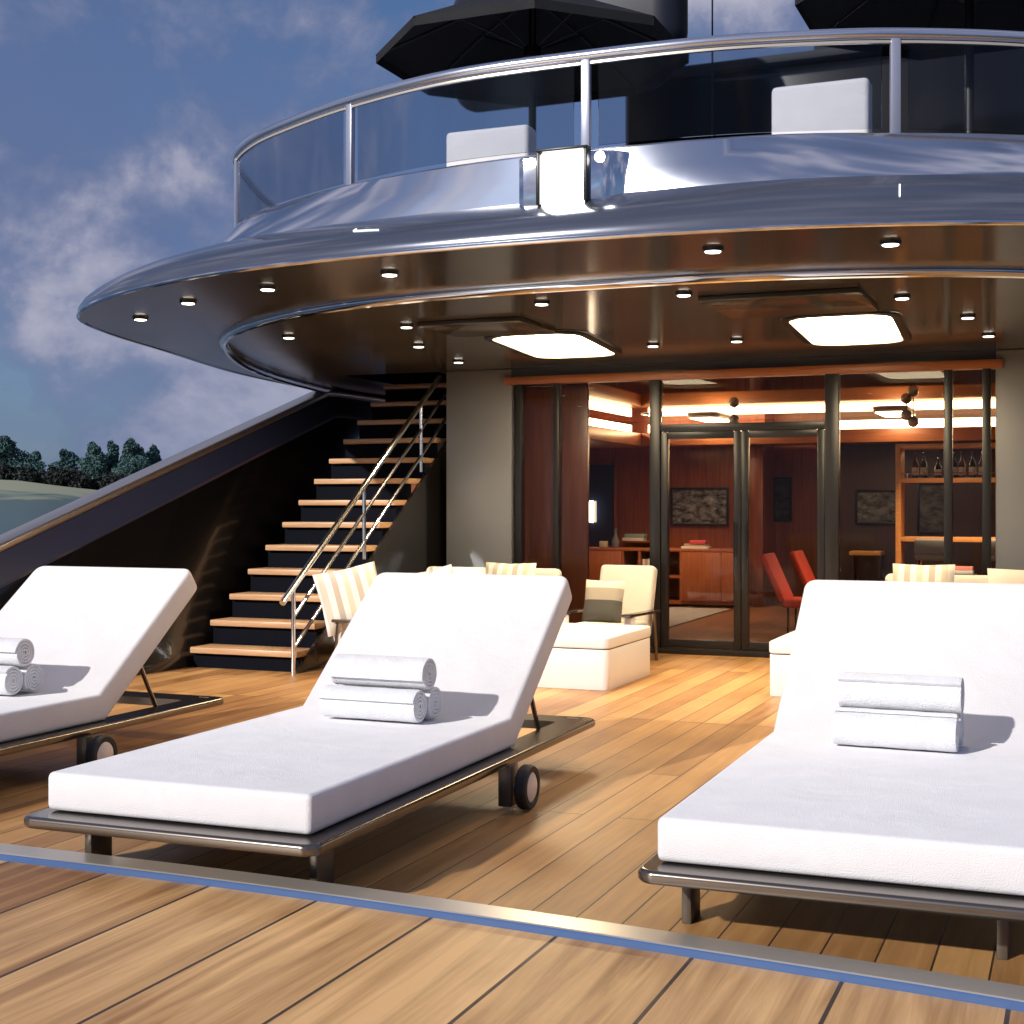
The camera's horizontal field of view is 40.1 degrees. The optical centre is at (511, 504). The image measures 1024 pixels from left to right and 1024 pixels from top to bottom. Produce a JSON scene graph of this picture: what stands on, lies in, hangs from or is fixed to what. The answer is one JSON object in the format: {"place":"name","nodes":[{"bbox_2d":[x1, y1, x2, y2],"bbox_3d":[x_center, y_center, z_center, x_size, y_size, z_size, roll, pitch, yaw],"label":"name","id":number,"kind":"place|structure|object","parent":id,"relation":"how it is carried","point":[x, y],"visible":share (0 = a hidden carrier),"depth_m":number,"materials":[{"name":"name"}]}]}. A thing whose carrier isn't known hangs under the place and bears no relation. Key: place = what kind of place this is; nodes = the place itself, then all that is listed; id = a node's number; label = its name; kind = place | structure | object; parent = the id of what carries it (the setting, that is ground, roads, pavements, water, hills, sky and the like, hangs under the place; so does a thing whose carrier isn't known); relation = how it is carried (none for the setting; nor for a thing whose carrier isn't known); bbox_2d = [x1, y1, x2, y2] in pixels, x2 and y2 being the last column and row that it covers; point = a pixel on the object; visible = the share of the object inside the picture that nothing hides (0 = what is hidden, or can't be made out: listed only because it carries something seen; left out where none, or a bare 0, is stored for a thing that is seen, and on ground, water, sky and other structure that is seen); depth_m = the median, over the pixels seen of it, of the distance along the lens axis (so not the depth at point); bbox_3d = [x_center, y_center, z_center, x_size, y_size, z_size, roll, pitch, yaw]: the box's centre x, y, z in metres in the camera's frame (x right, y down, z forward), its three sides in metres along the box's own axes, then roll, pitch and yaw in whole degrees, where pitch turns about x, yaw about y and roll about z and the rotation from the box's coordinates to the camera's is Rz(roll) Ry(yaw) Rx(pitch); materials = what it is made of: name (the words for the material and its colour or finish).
{"place":"outdoors","nodes":[
{"label":"outdoors","id":0,"kind":"place"},
{"bbox_2d":[0,480,96,534],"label":"grassy shore","id":1,"kind":"structure","parent":0,"point":[22,502],"depth_m":148.40,"materials":[{"name":"green plant"}]},
{"bbox_2d":[0,463,13,479],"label":"hedge bush","id":2,"kind":"object","parent":1,"relation":"on","point":[7,474],"visible":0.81,"depth_m":192.12,"materials":[{"name":"green plant"}]},
{"bbox_2d":[0,435,45,472],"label":"shore tree","id":3,"kind":"object","parent":1,"relation":"on","point":[10,454],"visible":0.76,"depth_m":204.17,"materials":[{"name":"green plant"}]},
{"bbox_2d":[5,466,41,482],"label":"hedge bush","id":4,"kind":"object","parent":1,"relation":"on","point":[28,474],"visible":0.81,"depth_m":191.55,"materials":[{"name":"green plant"}]},
{"bbox_2d":[25,451,46,474],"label":"shore tree","id":5,"kind":"object","parent":1,"relation":"on","point":[36,455],"visible":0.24,"depth_m":211.34,"materials":[{"name":"green plant"}]},
{"bbox_2d":[37,466,70,485],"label":"hedge bush","id":6,"kind":"object","parent":1,"relation":"on","point":[53,474],"visible":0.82,"depth_m":191.46,"materials":[{"name":"green plant"}]},
{"bbox_2d":[47,448,79,472],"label":"shore tree","id":7,"kind":"object","parent":1,"relation":"on","point":[68,459],"visible":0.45,"depth_m":207.22,"materials":[{"name":"green plant"}]},
{"bbox_2d":[50,468,90,488],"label":"hedge bush","id":8,"kind":"object","parent":1,"relation":"on","point":[78,479],"visible":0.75,"depth_m":191.44,"materials":[{"name":"green plant"}]},
{"bbox_2d":[75,440,109,479],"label":"shore tree","id":9,"kind":"object","parent":1,"relation":"on","point":[95,463],"visible":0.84,"depth_m":205.08,"materials":[{"name":"green plant"}]},
{"bbox_2d":[84,471,119,489],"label":"hedge bush","id":10,"kind":"object","parent":1,"relation":"on","point":[105,479],"visible":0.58,"depth_m":191.64,"materials":[{"name":"green plant"}]},
{"bbox_2d":[105,440,125,471],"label":"shore tree","id":11,"kind":"object","parent":1,"relation":"on","point":[112,454],"visible":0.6,"depth_m":209.03,"materials":[{"name":"green plant"}]},
{"bbox_2d":[111,438,150,475],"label":"shore tree","id":12,"kind":"object","parent":1,"relation":"on","point":[132,460],"visible":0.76,"depth_m":203.19,"materials":[{"name":"green plant"}]},
{"bbox_2d":[143,444,161,465],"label":"shore tree","id":13,"kind":"object","parent":1,"relation":"on","point":[152,455],"visible":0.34,"depth_m":207.26,"materials":[{"name":"green plant"}]},
{"bbox_2d":[0,0,808,470],"label":"sky","id":14,"kind":"structure","parent":0,"point":[122,122],"materials":[{"name":"blue"}]},
{"bbox_2d":[411,444,442,492],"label":"salon side wall","id":15,"kind":"structure","parent":0,"point":[413,486],"depth_m":14.74,"materials":[{"name":"brown wood"}]},
{"bbox_2d":[589,501,593,521],"bbox_3d":[1.070,0.095,18.912,0.055,0.290,0.040,0,0,22],"label":"wall lamp","id":16,"kind":"object","parent":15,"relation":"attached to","point":[591,511],"visible":1,"depth_m":18.90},
{"bbox_2d":[0,647,1023,985],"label":"teak deck","id":17,"kind":"structure","parent":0,"point":[634,765],"depth_m":5.62,"materials":[{"name":"brown wood"}]},
{"bbox_2d":[0,566,223,764],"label":"sun lounger","id":18,"kind":"object","parent":17,"relation":"on","point":[94,635],"visible":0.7,"depth_m":7.38,"materials":[{"name":"fabric"}]},
{"bbox_2d":[0,666,22,694],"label":"rolled towel","id":19,"kind":"object","parent":18,"relation":"on","point":[11,680],"visible":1,"depth_m":6.84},
{"bbox_2d":[0,637,34,666],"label":"rolled towel","id":20,"kind":"object","parent":19,"relation":"on","point":[17,651],"visible":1,"depth_m":6.90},
{"bbox_2d":[0,663,42,690],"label":"rolled towel","id":21,"kind":"object","parent":18,"relation":"on","point":[32,673],"visible":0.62,"depth_m":6.99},
{"bbox_2d":[0,390,402,675],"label":"side bulwark","id":22,"kind":"object","parent":17,"relation":"on","point":[212,514],"visible":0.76,"depth_m":12.38,"materials":[{"name":"black paint"}]},
{"bbox_2d":[24,572,594,882],"bbox_3d":[-0.635,0.826,5.976,1.345,0.949,2.880,0,0,22],"label":"sun lounger","id":23,"kind":"object","parent":17,"relation":"on","point":[308,778],"visible":0.91,"depth_m":5.52,"materials":[{"name":"fabric"}]},
{"bbox_2d":[318,684,426,722],"bbox_3d":[-0.604,0.860,6.075,0.460,0.141,0.144,0,-1,23],"label":"rolled towel","id":24,"kind":"object","parent":23,"relation":"on","point":[384,704],"visible":1,"depth_m":6.02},
{"bbox_2d":[328,653,436,689],"bbox_3d":[-0.567,0.731,6.138,0.460,0.141,0.144,0,34,23],"label":"rolled towel","id":25,"kind":"object","parent":24,"relation":"on","point":[386,671],"visible":1,"depth_m":6.08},
{"bbox_2d":[340,684,441,719],"bbox_3d":[-0.545,0.866,6.213,0.460,0.144,0.141,0,-6,23],"label":"rolled towel","id":26,"kind":"object","parent":23,"relation":"on","point":[434,699],"visible":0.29,"depth_m":6.11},
{"bbox_2d":[190,383,445,673],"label":"staircase","id":27,"kind":"structure","parent":17,"relation":"on","point":[412,539],"depth_m":12.45,"materials":[{"name":"brown wood"}]},
{"bbox_2d":[331,619,351,649],"bbox_3d":[-1.000,0.956,10.988,0.778,0.691,0.790,0,0,22],"label":"terrace armchair","id":28,"kind":"object","parent":17,"relation":"on","point":[337,636],"visible":0.13,"depth_m":10.73,"materials":[{"name":"brown wood"}]},
{"bbox_2d":[312,561,376,636],"bbox_3d":[-1.245,0.730,10.893,0.500,0.500,0.170,-12,-12,-19],"label":"cushion","id":29,"kind":"object","parent":28,"relation":"on","point":[341,593],"visible":0.72,"depth_m":10.81,"materials":[{"name":"fabric"}]},
{"bbox_2d":[279,375,445,675],"bbox_3d":[-1.127,0.030,12.019,0.050,2.540,3.202,0,0,22],"label":"stair railing","id":30,"kind":"object","parent":17,"relation":"on","point":[291,590],"visible":0.88,"depth_m":11.73,"materials":[{"name":"silver metal"}]},
{"bbox_2d":[446,369,514,566],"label":"pillar","id":31,"kind":"structure","parent":17,"relation":"on","point":[480,468],"depth_m":12.95,"materials":[{"name":"paint"}]},
{"bbox_2d":[426,566,561,575],"bbox_3d":[-0.270,0.921,11.868,1.250,0.757,0.680,0,0,22],"label":"terrace sofa","id":32,"kind":"object","parent":17,"relation":"on","point":[482,570],"visible":0.19,"depth_m":12.12,"materials":[{"name":"beige fabric"}]},
{"bbox_2d":[420,564,451,573],"bbox_3d":[-0.685,0.755,12.004,0.420,0.420,0.150,-14,-20,18],"label":"cushion","id":33,"kind":"object","parent":32,"relation":"on","point":[447,569],"visible":0.1,"depth_m":11.98,"materials":[{"name":"beige fabric"}]},
{"bbox_2d":[485,562,536,574],"bbox_3d":[-0.029,0.700,11.759,0.460,0.440,0.150,0,-15,22],"label":"cushion","id":34,"kind":"object","parent":32,"relation":"on","point":[511,569],"visible":0.26,"depth_m":11.73,"materials":[{"name":"fabric"}]},
{"bbox_2d":[0,843,1023,1011],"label":"threshold strip","id":35,"kind":"object","parent":17,"relation":"on","point":[944,985],"visible":0.91,"depth_m":4.13,"materials":[{"name":"silver metal"}]},
{"bbox_2d":[538,623,650,690],"bbox_3d":[0.419,1.114,10.464,0.985,0.372,1.060,0,0,22],"label":"upholstered ottoman","id":36,"kind":"object","parent":17,"relation":"on","point":[600,657],"visible":0.54,"depth_m":9.94,"materials":[{"name":"white fabric"}]},
{"bbox_2d":[563,565,660,660],"bbox_3d":[0.833,0.908,11.647,0.670,0.787,0.804,0,0,28],"label":"terrace armchair","id":37,"kind":"object","parent":17,"relation":"on","point":[639,597],"visible":0.41,"depth_m":11.79,"materials":[{"name":"beige fabric"}]},
{"bbox_2d":[581,580,625,622],"bbox_3d":[0.758,0.800,11.622,0.360,0.360,0.130,0,-16,28],"label":"cushion","id":38,"kind":"object","parent":37,"relation":"on","point":[603,601],"visible":1,"depth_m":11.56,"materials":[{"name":"fabric"}]},
{"bbox_2d":[504,350,1002,657],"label":"facade","id":39,"kind":"structure","parent":17,"relation":"on","point":[826,432],"depth_m":12.02,"materials":[{"name":"black metal"}]},
{"bbox_2d":[76,133,1023,397],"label":"deck overhang","id":40,"kind":"object","parent":39,"relation":"on","point":[792,225],"visible":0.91,"depth_m":7.38,"materials":[{"name":"brown paint"}]},
{"bbox_2d":[258,286,276,291],"bbox_3d":[-1.372,-1.210,7.885,0.104,0.019,0.104,0,0,22],"label":"downlight","id":41,"kind":"object","parent":40,"relation":"attached to","point":[268,288],"visible":1,"depth_m":7.85,"materials":[{"name":"white metal"}]},
{"bbox_2d":[380,271,398,276],"bbox_3d":[-0.643,-1.210,7.381,0.104,0.019,0.104,0,0,22],"label":"downlight","id":42,"kind":"object","parent":40,"relation":"attached to","point":[389,273],"visible":1,"depth_m":7.35,"materials":[{"name":"white metal"}]},
{"bbox_2d":[447,152,535,166],"bbox_3d":[0.100,-1.930,9.488,0.670,0.900,1.350,0,0,22],"label":"sunbed","id":43,"kind":"object","parent":40,"relation":"on","point":[487,159],"depth_m":8.86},
{"bbox_2d":[376,0,674,101],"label":"parasol","id":44,"kind":"object","parent":40,"relation":"on","point":[469,33],"visible":0.62,"depth_m":11.14,"materials":[{"name":"grey fabric"}]},
{"bbox_2d":[484,331,621,358],"bbox_3d":[0.343,-1.246,10.895,0.805,0.052,1.724,0,0,16],"label":"ceiling lamp","id":45,"kind":"object","parent":40,"relation":"attached to","point":[564,344],"visible":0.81,"depth_m":11.05,"materials":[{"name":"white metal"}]},
{"bbox_2d":[519,144,628,205],"bbox_3d":[0.337,-1.530,6.822,0.570,0.340,0.350,0,0,22],"label":"floodlight","id":46,"kind":"object","parent":40,"relation":"attached to","point":[567,174],"visible":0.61,"depth_m":6.68,"materials":[{"name":"silver metal"}]},
{"bbox_2d":[231,28,1023,227],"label":"glass railing","id":47,"kind":"object","parent":40,"relation":"on","point":[816,80],"visible":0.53,"depth_m":6.78,"materials":[{"name":"clear"}]},
{"bbox_2d":[702,247,723,253],"bbox_3d":[0.957,-1.210,6.694,0.104,0.019,0.104,0,0,22],"label":"downlight","id":48,"kind":"object","parent":40,"relation":"attached to","point":[711,250],"visible":1,"depth_m":6.66,"materials":[{"name":"white metal"}]},
{"bbox_2d":[772,129,871,134],"bbox_3d":[2.031,-1.958,8.702,0.660,0.955,1.350,0,0,22],"label":"sunbed","id":49,"kind":"object","parent":40,"relation":"on","point":[844,131],"depth_m":8.06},
{"bbox_2d":[625,55,1023,145],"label":"deckhouse","id":50,"kind":"object","parent":40,"relation":"on","point":[886,95],"depth_m":12.07,"materials":[{"name":"black glass"}]},
{"bbox_2d":[454,0,687,38],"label":"hardtop","id":51,"kind":"object","parent":50,"relation":"on","point":[671,16],"visible":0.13,"depth_m":11.43,"materials":[{"name":"black"}]},
{"bbox_2d":[780,311,911,345],"bbox_3d":[2.379,-1.246,9.915,0.789,0.052,1.820,0,0,19],"label":"ceiling lamp","id":52,"kind":"object","parent":40,"relation":"attached to","point":[861,328],"visible":0.84,"depth_m":9.99,"materials":[{"name":"white metal"}]},
{"bbox_2d":[879,240,901,246],"bbox_3d":[1.756,-1.210,6.518,0.104,0.019,0.104,0,0,22],"label":"downlight","id":53,"kind":"object","parent":40,"relation":"attached to","point":[888,243],"visible":1,"depth_m":6.49,"materials":[{"name":"white metal"}]},
{"bbox_2d":[795,0,1023,132],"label":"parasol","id":54,"kind":"object","parent":40,"relation":"on","point":[1008,15],"visible":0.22,"depth_m":10.56,"materials":[{"name":"grey fabric"}]},
{"bbox_2d":[661,431,740,649],"bbox_3d":[1.633,0.307,12.163,0.708,1.877,0.098,0,0,22],"label":"door","id":55,"kind":"structure","parent":39,"relation":"in","point":[665,436],"depth_m":12.17,"materials":[{"name":"brown metal"}]},
{"bbox_2d":[741,429,824,650],"bbox_3d":[2.292,0.307,11.895,0.707,1.877,0.098,0,0,22],"label":"door","id":56,"kind":"structure","parent":39,"relation":"in","point":[746,644],"depth_m":11.99,"materials":[{"name":"brown metal"}]},
{"bbox_2d":[769,631,794,696],"bbox_3d":[2.384,1.114,9.816,0.985,0.372,1.020,0,0,22],"label":"upholstered ottoman","id":57,"kind":"object","parent":17,"relation":"on","point":[780,649],"visible":0.25,"depth_m":9.51,"materials":[{"name":"white fabric"}]},
{"bbox_2d":[638,580,1023,959],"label":"sun lounger","id":58,"kind":"object","parent":17,"relation":"on","point":[798,804],"visible":0.98,"depth_m":4.61,"materials":[{"name":"fabric"}]},
{"bbox_2d":[831,707,959,751],"bbox_3d":[1.468,0.860,5.383,0.460,0.144,0.141,0,30,24],"label":"rolled towel","id":59,"kind":"object","parent":58,"relation":"on","point":[916,730],"visible":1,"depth_m":5.33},
{"bbox_2d":[958,713,963,744],"bbox_3d":[1.528,0.861,5.517,0.460,0.141,0.144,0,25,24],"label":"rolled towel","id":60,"kind":"object","parent":58,"relation":"on","point":[961,722],"visible":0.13,"depth_m":5.41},
{"bbox_2d":[838,671,964,713],"bbox_3d":[1.506,0.729,5.445,0.460,0.141,0.144,0,-25,24],"label":"rolled towel","id":61,"kind":"object","parent":60,"relation":"on","point":[935,694],"visible":0.98,"depth_m":5.39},
{"bbox_2d":[885,574,987,582],"bbox_3d":[3.556,0.921,10.526,1.550,0.757,0.680,0,0,22],"label":"terrace sofa","id":62,"kind":"object","parent":17,"relation":"on","point":[968,578],"visible":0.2,"depth_m":10.79,"materials":[{"name":"beige fabric"}]},
{"bbox_2d":[893,563,954,581],"bbox_3d":[3.120,0.665,10.661,0.460,0.440,0.150,0,-15,22],"label":"cushion","id":63,"kind":"object","parent":62,"relation":"on","point":[922,573],"visible":0.32,"depth_m":10.63,"materials":[{"name":"fabric"}]},
{"bbox_2d":[987,568,1023,583],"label":"cushion","id":64,"kind":"object","parent":62,"relation":"on","point":[1008,576],"visible":0.23,"depth_m":10.42,"materials":[{"name":"beige fabric"}]},
{"bbox_2d":[996,349,1023,569],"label":"pillar","id":65,"kind":"structure","parent":17,"relation":"on","point":[1010,464],"depth_m":11.21,"materials":[{"name":"paint"}]},
{"bbox_2d":[0,861,1023,1023],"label":"foredeck","id":66,"kind":"object","parent":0,"point":[82,947],"visible":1,"depth_m":3.77,"materials":[{"name":"brown wood"}]},
{"bbox_2d":[589,420,816,604],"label":"salon back wall","id":67,"kind":"structure","parent":0,"point":[710,466],"depth_m":18.54,"materials":[{"name":"brown wood"}]},
{"bbox_2d":[589,461,616,544],"bbox_3d":[1.058,-0.010,18.986,0.744,1.140,0.027,0,0,22],"label":"salon window","id":68,"kind":"structure","parent":67,"relation":"attached to","point":[603,486],"depth_m":18.91,"materials":[{"name":"black glass"}]},
{"bbox_2d":[589,461,616,527],"bbox_3d":[1.058,-0.010,18.986,0.744,1.140,0.027,0,0,22],"label":"window frame","id":69,"kind":"structure","parent":68,"relation":"in","point":[603,462],"depth_m":18.84,"materials":[{"name":"brown wood"}]},
{"bbox_2d":[670,487,728,525],"bbox_3d":[2.457,0.026,18.417,0.779,0.505,0.029,0,0,22],"label":"picture","id":70,"kind":"object","parent":67,"relation":"attached to","point":[702,506],"visible":1,"depth_m":18.42,"materials":[{"name":"black metal"}]},
{"bbox_2d":[774,477,791,521],"bbox_3d":[3.578,-0.067,18.609,0.257,0.587,0.029,0,0,22],"label":"picture","id":71,"kind":"object","parent":67,"relation":"attached to","point":[782,499],"visible":1,"depth_m":18.61,"materials":[{"name":"black metal"}]},
{"bbox_2d":[589,417,995,447],"bbox_3d":[3.418,-0.897,15.558,7.780,0.275,4.598,0,0,22],"label":"ceiling cove","id":72,"kind":"object","parent":67,"relation":"attached to","point":[605,434],"visible":0.3,"depth_m":17.13,"materials":[{"name":"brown wood"}]},
{"bbox_2d":[649,602,799,641],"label":"salon floor","id":73,"kind":"structure","parent":0,"point":[768,622],"depth_m":15.15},
{"bbox_2d":[525,385,588,622],"bbox_3d":[0.401,0.104,12.950,0.642,2.392,0.050,0,0,22],"label":"mahogany panel","id":74,"kind":"object","parent":73,"relation":"on","point":[539,479],"visible":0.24,"depth_m":12.89,"materials":[{"name":"wood"}]},
{"bbox_2d":[589,546,733,605],"bbox_3d":[1.880,0.917,18.336,2.257,0.705,0.607,0,0,22],"label":"bookcase cabinet","id":75,"kind":"object","parent":73,"relation":"on","point":[701,576],"visible":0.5,"depth_m":17.86,"materials":[{"name":"brown wood"}]},
{"bbox_2d":[612,528,618,546],"bbox_3d":[1.363,0.440,18.502,0.104,0.249,0.104,0,0,22],"label":"decanter","id":76,"kind":"object","parent":75,"relation":"on","point":[615,541],"visible":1,"depth_m":18.47,"materials":[{"name":"grey glass"}]},
{"bbox_2d":[628,541,649,542],"bbox_3d":[1.753,0.490,18.584,0.371,0.020,0.247,0,0,22],"label":"book","id":77,"kind":"object","parent":75,"relation":"on","point":[639,541],"depth_m":18.48,"materials":[{"name":"brown paper"}]},
{"bbox_2d":[622,538,646,540],"bbox_3d":[1.624,0.459,18.601,0.292,0.040,0.160,0,0,22],"label":"book","id":78,"kind":"object","parent":77,"relation":"on","point":[634,539],"visible":1,"depth_m":18.53,"materials":[{"name":"grey paper"}]},
{"bbox_2d":[624,534,646,537],"bbox_3d":[1.641,0.413,18.594,0.270,0.050,0.160,0,0,22],"label":"book","id":79,"kind":"object","parent":78,"relation":"on","point":[635,535],"visible":1,"depth_m":18.52,"materials":[{"name":"green paper"}]},
{"bbox_2d":[681,546,710,548],"bbox_3d":[2.360,0.549,17.999,0.354,0.030,0.160,0,0,22],"label":"book","id":80,"kind":"object","parent":75,"relation":"on","point":[695,547],"visible":1,"depth_m":17.93,"materials":[{"name":"grey paper"}]},
{"bbox_2d":[669,607,729,627],"bbox_3d":[1.119,1.296,16.010,1.900,0.015,3.700,0,0,22],"label":"rug","id":81,"kind":"object","parent":73,"relation":"on","point":[679,615],"visible":0.24,"depth_m":16.61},
{"bbox_2d":[750,445,764,605],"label":"wood column","id":82,"kind":"structure","parent":73,"relation":"on","point":[757,521],"depth_m":18.00,"materials":[{"name":"brown wood"}]},
{"bbox_2d":[760,553,801,633],"bbox_3d":[2.868,0.895,13.948,0.724,0.816,0.500,0,0,22],"label":"chair","id":83,"kind":"object","parent":73,"relation":"on","point":[777,578],"visible":0.67,"depth_m":13.84,"materials":[{"name":"red fabric"}]},
{"bbox_2d":[790,550,815,587],"bbox_3d":[3.319,0.895,14.736,0.724,0.816,0.500,0,0,22],"label":"lounge chair","id":84,"kind":"object","parent":73,"relation":"on","point":[802,567],"visible":0.23,"depth_m":14.66,"materials":[{"name":"red fabric"}]},
{"bbox_2d":[849,550,884,580],"bbox_3d":[4.398,0.939,17.401,0.382,0.728,0.350,0,0,22],"label":"console table","id":85,"kind":"object","parent":73,"relation":"on","point":[855,553],"visible":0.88,"depth_m":17.29,"materials":[{"name":"brown wood"}]},
{"bbox_2d":[840,415,995,580],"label":"salon dark wall","id":86,"kind":"structure","parent":73,"relation":"on","point":[867,466],"depth_m":17.50,"materials":[{"name":"wood"}]},
{"bbox_2d":[855,489,895,524],"bbox_3d":[4.580,0.032,17.553,0.578,0.444,0.029,0,0,22],"label":"picture","id":87,"kind":"object","parent":86,"relation":"attached to","point":[878,506],"visible":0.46,"depth_m":17.57,"materials":[{"name":"black metal"}]},
{"bbox_2d":[917,483,943,533],"bbox_3d":[5.198,0.045,17.302,0.406,0.635,0.029,0,0,22],"label":"picture","id":88,"kind":"object","parent":86,"relation":"attached to","point":[930,507],"visible":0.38,"depth_m":17.32,"materials":[{"name":"black metal"}]},
{"bbox_2d":[914,539,943,564],"bbox_3d":[4.246,0.822,14.143,0.402,0.964,0.402,0,0,22],"label":"bar stool","id":89,"kind":"object","parent":73,"relation":"on","point":[928,549],"visible":0.47,"depth_m":13.99,"materials":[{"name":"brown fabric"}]},
{"bbox_2d":[896,442,995,563],"bbox_3d":[5.301,0.327,14.766,2.425,1.954,0.350,0,0,22],"label":"bar shelf","id":90,"kind":"object","parent":73,"relation":"on","point":[901,537],"visible":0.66,"depth_m":15.03,"materials":[{"name":"brown wood"}]},
{"bbox_2d":[912,453,918,477],"bbox_3d":[4.345,-0.421,15.129,0.074,0.275,0.072,0,0,22],"label":"bottle","id":91,"kind":"object","parent":90,"relation":"on","point":[915,466],"visible":0.97,"depth_m":15.11,"materials":[{"name":"brown"}]},
{"bbox_2d":[920,453,926,477],"bbox_3d":[4.426,-0.421,15.095,0.074,0.275,0.072,0,0,22],"label":"bottle","id":92,"kind":"object","parent":90,"relation":"on","point":[923,466],"visible":0.98,"depth_m":15.07,"materials":[{"name":"black"}]},
{"bbox_2d":[935,458,941,477],"bbox_3d":[4.563,-0.394,15.040,0.074,0.220,0.072,0,0,22],"label":"bottle","id":93,"kind":"object","parent":90,"relation":"on","point":[938,468],"visible":0.97,"depth_m":15.01,"materials":[{"name":"black"}]},
{"bbox_2d":[953,452,957,477],"bbox_3d":[4.714,-0.421,14.978,0.074,0.275,0.072,0,0,22],"label":"bottle","id":94,"kind":"object","parent":90,"relation":"on","point":[955,468],"visible":0.73,"depth_m":14.95,"materials":[{"name":"black"}]},
{"bbox_2d":[958,452,965,477],"bbox_3d":[4.789,-0.421,14.948,0.074,0.275,0.072,0,0,22],"label":"bottle","id":95,"kind":"object","parent":90,"relation":"on","point":[961,466],"visible":1,"depth_m":14.92,"materials":[{"name":"brown"}]},
{"bbox_2d":[969,452,975,477],"bbox_3d":[4.888,-0.421,14.907,0.074,0.275,0.072,0,0,22],"label":"bottle","id":96,"kind":"object","parent":90,"relation":"on","point":[972,465],"visible":1,"depth_m":14.88,"materials":[{"name":"black"}]},
{"bbox_2d":[991,539,995,561],"bbox_3d":[4.857,0.822,13.894,0.402,0.964,0.402,0,0,22],"label":"bar stool","id":97,"kind":"object","parent":73,"relation":"on","point":[993,550],"depth_m":13.75,"materials":[{"name":"metal"}]},
{"bbox_2d":[525,369,995,422],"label":"salon ceiling","id":98,"kind":"structure","parent":0,"point":[787,399],"depth_m":14.20,"materials":[{"name":"paint"}]},
{"bbox_2d":[687,414,728,421],"bbox_3d":[2.484,-1.072,17.506,0.400,0.040,1.000,0,0,22],"label":"salon ceiling lamp","id":99,"kind":"object","parent":98,"relation":"attached to","point":[711,418],"visible":0.8,"depth_m":17.16,"materials":[{"name":"beige"}]},
{"bbox_2d":[873,408,915,416],"bbox_3d":[4.471,-1.072,16.412,0.400,0.040,1.000,0,0,22],"label":"salon ceiling lamp","id":100,"kind":"object","parent":98,"relation":"attached to","point":[892,412],"visible":0.71,"depth_m":16.05,"materials":[{"name":"beige"}]},
{"bbox_2d":[901,407,911,420],"bbox_3d":[4.407,-1.016,15.697,0.122,0.153,0.124,0,0,22],"label":"ball spotlight","id":101,"kind":"object","parent":98,"relation":"hanging from","point":[906,414],"visible":1,"depth_m":15.65,"materials":[{"name":"brown metal"}]},
{"bbox_2d":[908,407,918,426],"bbox_3d":[4.476,-0.976,15.669,0.122,0.232,0.124,0,0,22],"label":"ball spotlight","id":102,"kind":"object","parent":98,"relation":"hanging from","point":[913,420],"visible":1,"depth_m":15.63,"materials":[{"name":"brown metal"}]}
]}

